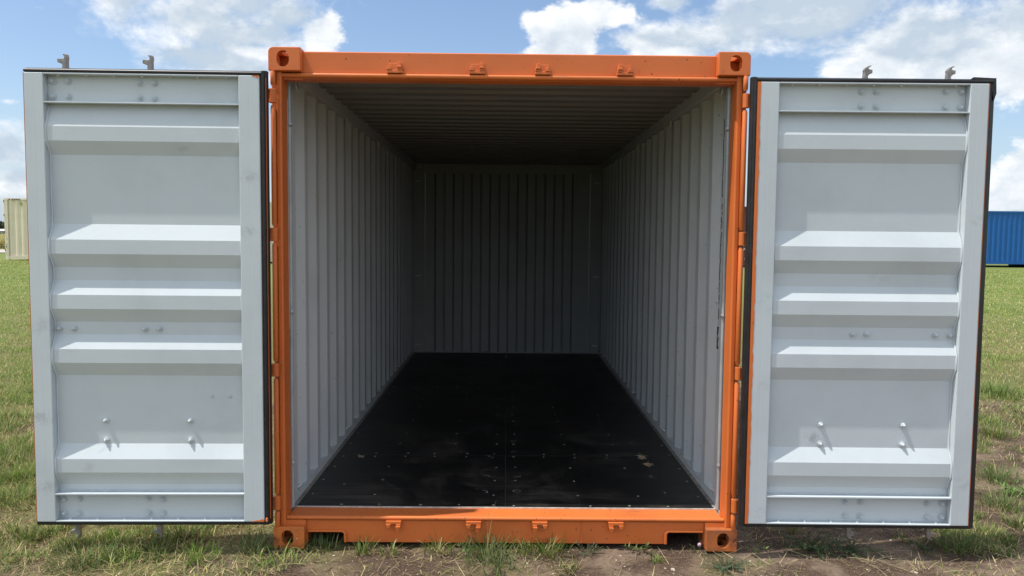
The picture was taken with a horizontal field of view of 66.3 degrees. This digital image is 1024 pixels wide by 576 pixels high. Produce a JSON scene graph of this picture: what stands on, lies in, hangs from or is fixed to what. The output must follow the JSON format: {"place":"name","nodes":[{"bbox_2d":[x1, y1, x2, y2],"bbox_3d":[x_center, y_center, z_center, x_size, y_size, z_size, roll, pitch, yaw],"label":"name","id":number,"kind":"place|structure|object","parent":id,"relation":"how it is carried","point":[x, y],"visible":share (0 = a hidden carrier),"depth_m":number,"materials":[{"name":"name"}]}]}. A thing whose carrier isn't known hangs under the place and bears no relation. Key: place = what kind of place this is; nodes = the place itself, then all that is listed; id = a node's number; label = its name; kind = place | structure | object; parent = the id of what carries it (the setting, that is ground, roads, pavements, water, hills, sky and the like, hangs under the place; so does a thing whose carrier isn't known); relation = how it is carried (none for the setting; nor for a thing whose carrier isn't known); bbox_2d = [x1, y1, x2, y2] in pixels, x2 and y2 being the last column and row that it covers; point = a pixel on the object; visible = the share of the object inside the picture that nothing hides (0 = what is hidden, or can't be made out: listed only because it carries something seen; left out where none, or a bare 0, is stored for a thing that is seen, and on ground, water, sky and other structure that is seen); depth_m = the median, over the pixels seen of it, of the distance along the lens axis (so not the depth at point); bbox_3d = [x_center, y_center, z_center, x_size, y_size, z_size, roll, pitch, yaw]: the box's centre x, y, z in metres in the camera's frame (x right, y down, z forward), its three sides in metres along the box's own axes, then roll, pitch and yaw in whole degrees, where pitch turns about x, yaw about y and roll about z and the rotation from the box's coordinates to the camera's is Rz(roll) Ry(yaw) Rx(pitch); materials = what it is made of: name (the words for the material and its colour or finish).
{"place":"outdoors","nodes":[
{"label":"outdoors","id":0,"kind":"place"},
{"bbox_2d":[0,234,4,248],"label":"wheat field","id":1,"kind":"structure","parent":0,"point":[2,245],"depth_m":64.76,"materials":[{"name":"plant"}]},
{"bbox_2d":[0,253,1023,575],"bbox_3d":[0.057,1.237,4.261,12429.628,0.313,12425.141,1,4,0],"label":"ground","id":2,"kind":"structure","parent":0,"point":[642,563],"depth_m":4.13,"materials":[{"name":"green plant"}]},
{"bbox_2d":[0,220,4,228],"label":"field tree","id":3,"kind":"object","parent":2,"relation":"on","point":[2,226],"visible":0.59,"depth_m":206.97,"materials":[{"name":"green plant"}]},
{"bbox_2d":[0,449,34,485],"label":"grass tuft","id":4,"kind":"object","parent":2,"relation":"on","point":[21,469],"visible":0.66,"depth_m":5.19,"materials":[{"name":"green plant"}]},
{"bbox_2d":[0,479,35,510],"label":"grass tuft","id":5,"kind":"object","parent":2,"relation":"on","point":[6,501],"visible":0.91,"depth_m":4.75,"materials":[{"name":"green plant"}]},
{"bbox_2d":[0,514,65,550],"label":"grass tuft","id":6,"kind":"object","parent":2,"relation":"on","point":[25,529],"visible":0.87,"depth_m":4.19,"materials":[{"name":"green plant"}]},
{"bbox_2d":[42,538,122,575],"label":"grass tuft","id":7,"kind":"object","parent":2,"relation":"on","point":[79,560],"visible":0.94,"depth_m":3.85,"materials":[{"name":"green plant"}]},
{"bbox_2d":[84,526,134,546],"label":"grass tuft","id":8,"kind":"object","parent":2,"relation":"on","point":[109,533],"visible":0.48,"depth_m":4.19,"materials":[{"name":"green plant"}]},
{"bbox_2d":[3,198,273,259],"bbox_3d":[-17.858,-2.826,38.471,12.202,2.896,2.448,0,4,-4],"label":"beige container","id":9,"kind":"object","parent":2,"relation":"on","point":[16,228],"visible":0.22,"depth_m":36.89,"materials":[{"name":"metal"}]},
{"bbox_2d":[133,535,180,561],"bbox_3d":[-1.824,1.324,3.999,0.286,0.096,0.295,1,4,0],"label":"grass tuft","id":10,"kind":"object","parent":2,"relation":"on","point":[159,551],"visible":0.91,"depth_m":4.02,"materials":[{"name":"green plant"}]},
{"bbox_2d":[173,536,226,564],"bbox_3d":[-1.601,1.323,3.980,0.266,0.102,0.281,4,5,41],"label":"grass tuft","id":11,"kind":"object","parent":2,"relation":"on","point":[199,551],"visible":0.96,"depth_m":3.99,"materials":[{"name":"green plant"}]},
{"bbox_2d":[219,526,292,557],"bbox_3d":[-1.355,1.312,4.092,0.354,0.126,0.340,1,4,14],"label":"grass tuft","id":12,"kind":"object","parent":2,"relation":"on","point":[254,543],"visible":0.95,"depth_m":4.11,"materials":[{"name":"green plant"}]},
{"bbox_2d":[306,532,342,552],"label":"grass tuft","id":13,"kind":"object","parent":2,"relation":"on","point":[324,544],"visible":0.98,"depth_m":4.16,"materials":[{"name":"green plant"}]},
{"bbox_2d":[348,535,378,555],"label":"grass tuft","id":14,"kind":"object","parent":2,"relation":"on","point":[365,547],"visible":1,"depth_m":4.08,"materials":[{"name":"green plant"}]},
{"bbox_2d":[374,539,402,557],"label":"grass tuft","id":15,"kind":"object","parent":2,"relation":"on","point":[392,547],"visible":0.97,"depth_m":4.07,"materials":[{"name":"green plant"}]},
{"bbox_2d":[418,525,455,556],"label":"grass tuft","id":16,"kind":"object","parent":2,"relation":"on","point":[439,546],"visible":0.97,"depth_m":4.11,"materials":[{"name":"green plant"}]},
{"bbox_2d":[457,543,476,552],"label":"weed","id":17,"kind":"object","parent":2,"relation":"on","point":[458,545],"visible":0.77,"depth_m":4.13,"materials":[{"name":"green plant"}]},
{"bbox_2d":[452,502,522,562],"bbox_3d":[-0.109,1.237,4.082,0.422,0.326,0.409,2,4,19],"label":"grass tuft","id":18,"kind":"object","parent":2,"relation":"on","point":[486,547],"visible":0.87,"depth_m":4.09,"materials":[{"name":"green plant"}]},
{"bbox_2d":[462,546,524,575],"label":"grass tuft","id":19,"kind":"object","parent":2,"relation":"on","point":[511,560],"visible":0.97,"depth_m":3.95,"materials":[{"name":"green plant"}]},
{"bbox_2d":[23,47,996,551],"bbox_3d":[0.003,-0.109,7.001,4.864,2.591,6.175,1,4,0],"label":"shipping container","id":20,"kind":"object","parent":2,"relation":"on","point":[517,279],"visible":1,"depth_m":4.05,"materials":[{"name":"orange metal"}]},
{"bbox_2d":[23,54,280,537],"bbox_3d":[-1.804,0.070,3.977,1.207,2.478,0.136,0,4,-2],"label":"door","id":21,"kind":"structure","parent":20,"relation":"in","point":[150,234],"depth_m":3.94,"materials":[{"name":"grey paint"}]},
{"bbox_2d":[731,65,996,539],"bbox_3d":[1.808,0.101,4.030,1.293,2.464,0.129,1,4,0],"label":"door","id":22,"kind":"structure","parent":20,"relation":"in","point":[864,240],"depth_m":3.98,"materials":[{"name":"grey paint"}]},
{"bbox_2d":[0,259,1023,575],"bbox_3d":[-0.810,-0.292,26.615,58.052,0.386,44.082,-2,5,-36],"label":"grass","id":23,"kind":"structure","parent":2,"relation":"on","point":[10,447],"depth_m":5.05,"materials":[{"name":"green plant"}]},
{"bbox_2d":[0,465,1023,575],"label":"dry straw","id":24,"kind":"object","parent":2,"relation":"on","point":[136,570],"visible":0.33,"depth_m":4.02,"materials":[{"name":"beige plant"}]},
{"bbox_2d":[509,530,571,562],"bbox_3d":[0.150,1.339,4.099,0.396,0.126,0.400,1,4,0],"label":"grass tuft","id":25,"kind":"object","parent":2,"relation":"on","point":[544,546],"visible":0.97,"depth_m":4.11,"materials":[{"name":"green plant"}]},
{"bbox_2d":[548,554,585,574],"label":"grass tuft","id":26,"kind":"object","parent":2,"relation":"on","point":[570,573],"visible":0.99,"depth_m":3.91,"materials":[{"name":"green plant"}]},
{"bbox_2d":[569,541,610,556],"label":"weed","id":27,"kind":"object","parent":2,"relation":"on","point":[589,550],"visible":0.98,"depth_m":4.13,"materials":[{"name":"green plant"}]},
{"bbox_2d":[625,542,656,555],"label":"weed","id":28,"kind":"object","parent":2,"relation":"on","point":[641,546],"visible":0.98,"depth_m":4.12,"materials":[{"name":"green plant"}]},
{"bbox_2d":[645,552,665,563],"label":"grass tuft","id":29,"kind":"object","parent":2,"relation":"on","point":[656,559],"visible":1,"depth_m":4.02,"materials":[{"name":"green plant"}]},
{"bbox_2d":[689,539,717,557],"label":"weed","id":30,"kind":"object","parent":2,"relation":"on","point":[699,551],"visible":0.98,"depth_m":4.13,"materials":[{"name":"green plant"}]},
{"bbox_2d":[698,552,748,575],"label":"weed","id":31,"kind":"object","parent":2,"relation":"on","point":[728,565],"visible":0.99,"depth_m":3.94,"materials":[{"name":"green plant"}]},
{"bbox_2d":[742,207,745,265],"bbox_3d":[13.076,-2.514,38.648,6.058,2.896,2.438,1,4,0],"label":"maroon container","id":32,"kind":"object","parent":2,"relation":"on","point":[744,230],"visible":0.02,"depth_m":37.46,"materials":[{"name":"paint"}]},
{"bbox_2d":[741,541,768,557],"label":"weed","id":33,"kind":"object","parent":2,"relation":"on","point":[758,548],"visible":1,"depth_m":4.16,"materials":[{"name":"green plant"}]},
{"bbox_2d":[783,527,811,534],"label":"grass tuft","id":34,"kind":"object","parent":2,"relation":"on","point":[793,529],"visible":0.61,"depth_m":4.41,"materials":[{"name":"green plant"}]},
{"bbox_2d":[772,527,853,559],"bbox_3d":[1.604,1.366,4.231,0.411,0.118,0.394,-1,4,-23],"label":"weed","id":35,"kind":"object","parent":2,"relation":"on","point":[810,546],"visible":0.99,"depth_m":4.21,"materials":[{"name":"green plant"}]},
{"bbox_2d":[815,533,883,560],"bbox_3d":[1.784,1.371,4.151,0.339,0.074,0.321,1,4,0],"label":"weed","id":36,"kind":"object","parent":2,"relation":"on","point":[848,547],"visible":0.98,"depth_m":4.18,"materials":[{"name":"green plant"}]},
{"bbox_2d":[902,537,952,554],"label":"weed","id":37,"kind":"object","parent":2,"relation":"on","point":[923,546],"visible":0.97,"depth_m":4.24,"materials":[{"name":"green plant"}]},
{"bbox_2d":[928,529,996,556],"bbox_3d":[2.407,1.342,4.202,0.344,0.135,0.351,-3,5,-43],"label":"grass tuft","id":38,"kind":"object","parent":2,"relation":"on","point":[957,546],"visible":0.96,"depth_m":4.20,"materials":[{"name":"green plant"}]},
{"bbox_2d":[975,456,1022,485],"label":"grass tuft","id":39,"kind":"object","parent":2,"relation":"on","point":[999,477],"visible":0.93,"depth_m":5.43,"materials":[{"name":"green plant"}]},
{"bbox_2d":[975,480,1023,513],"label":"grass tuft","id":40,"kind":"object","parent":2,"relation":"on","point":[1006,503],"visible":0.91,"depth_m":4.91,"materials":[{"name":"green plant"}]},
{"bbox_2d":[978,417,1022,441],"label":"grass tuft","id":41,"kind":"object","parent":2,"relation":"on","point":[997,435],"visible":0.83,"depth_m":6.65,"materials":[{"name":"green plant"}]},
{"bbox_2d":[980,375,1023,398],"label":"grass tuft","id":42,"kind":"object","parent":2,"relation":"on","point":[990,387],"visible":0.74,"depth_m":8.46,"materials":[{"name":"green plant"}]},
{"bbox_2d":[986,211,1023,266],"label":"blue container","id":43,"kind":"object","parent":2,"relation":"on","point":[1005,238],"visible":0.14,"depth_m":42.17,"materials":[{"name":"metal"}]},
{"bbox_2d":[993,505,1023,528],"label":"grass tuft","id":44,"kind":"object","parent":2,"relation":"on","point":[1018,520],"visible":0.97,"depth_m":4.60,"materials":[{"name":"green plant"}]},
{"bbox_2d":[995,479,1023,495],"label":"weed","id":45,"kind":"object","parent":2,"relation":"on","point":[1015,488],"visible":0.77,"depth_m":5.12,"materials":[{"name":"green plant"}]},
{"bbox_2d":[0,0,1023,220],"label":"sky","id":46,"kind":"structure","parent":0,"point":[902,39],"materials":[{"name":"blue"}]},
{"bbox_2d":[183,513,1008,575],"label":"gravel","id":47,"kind":"structure","parent":0,"point":[690,553],"depth_m":4.05,"materials":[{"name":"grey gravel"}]}
]}

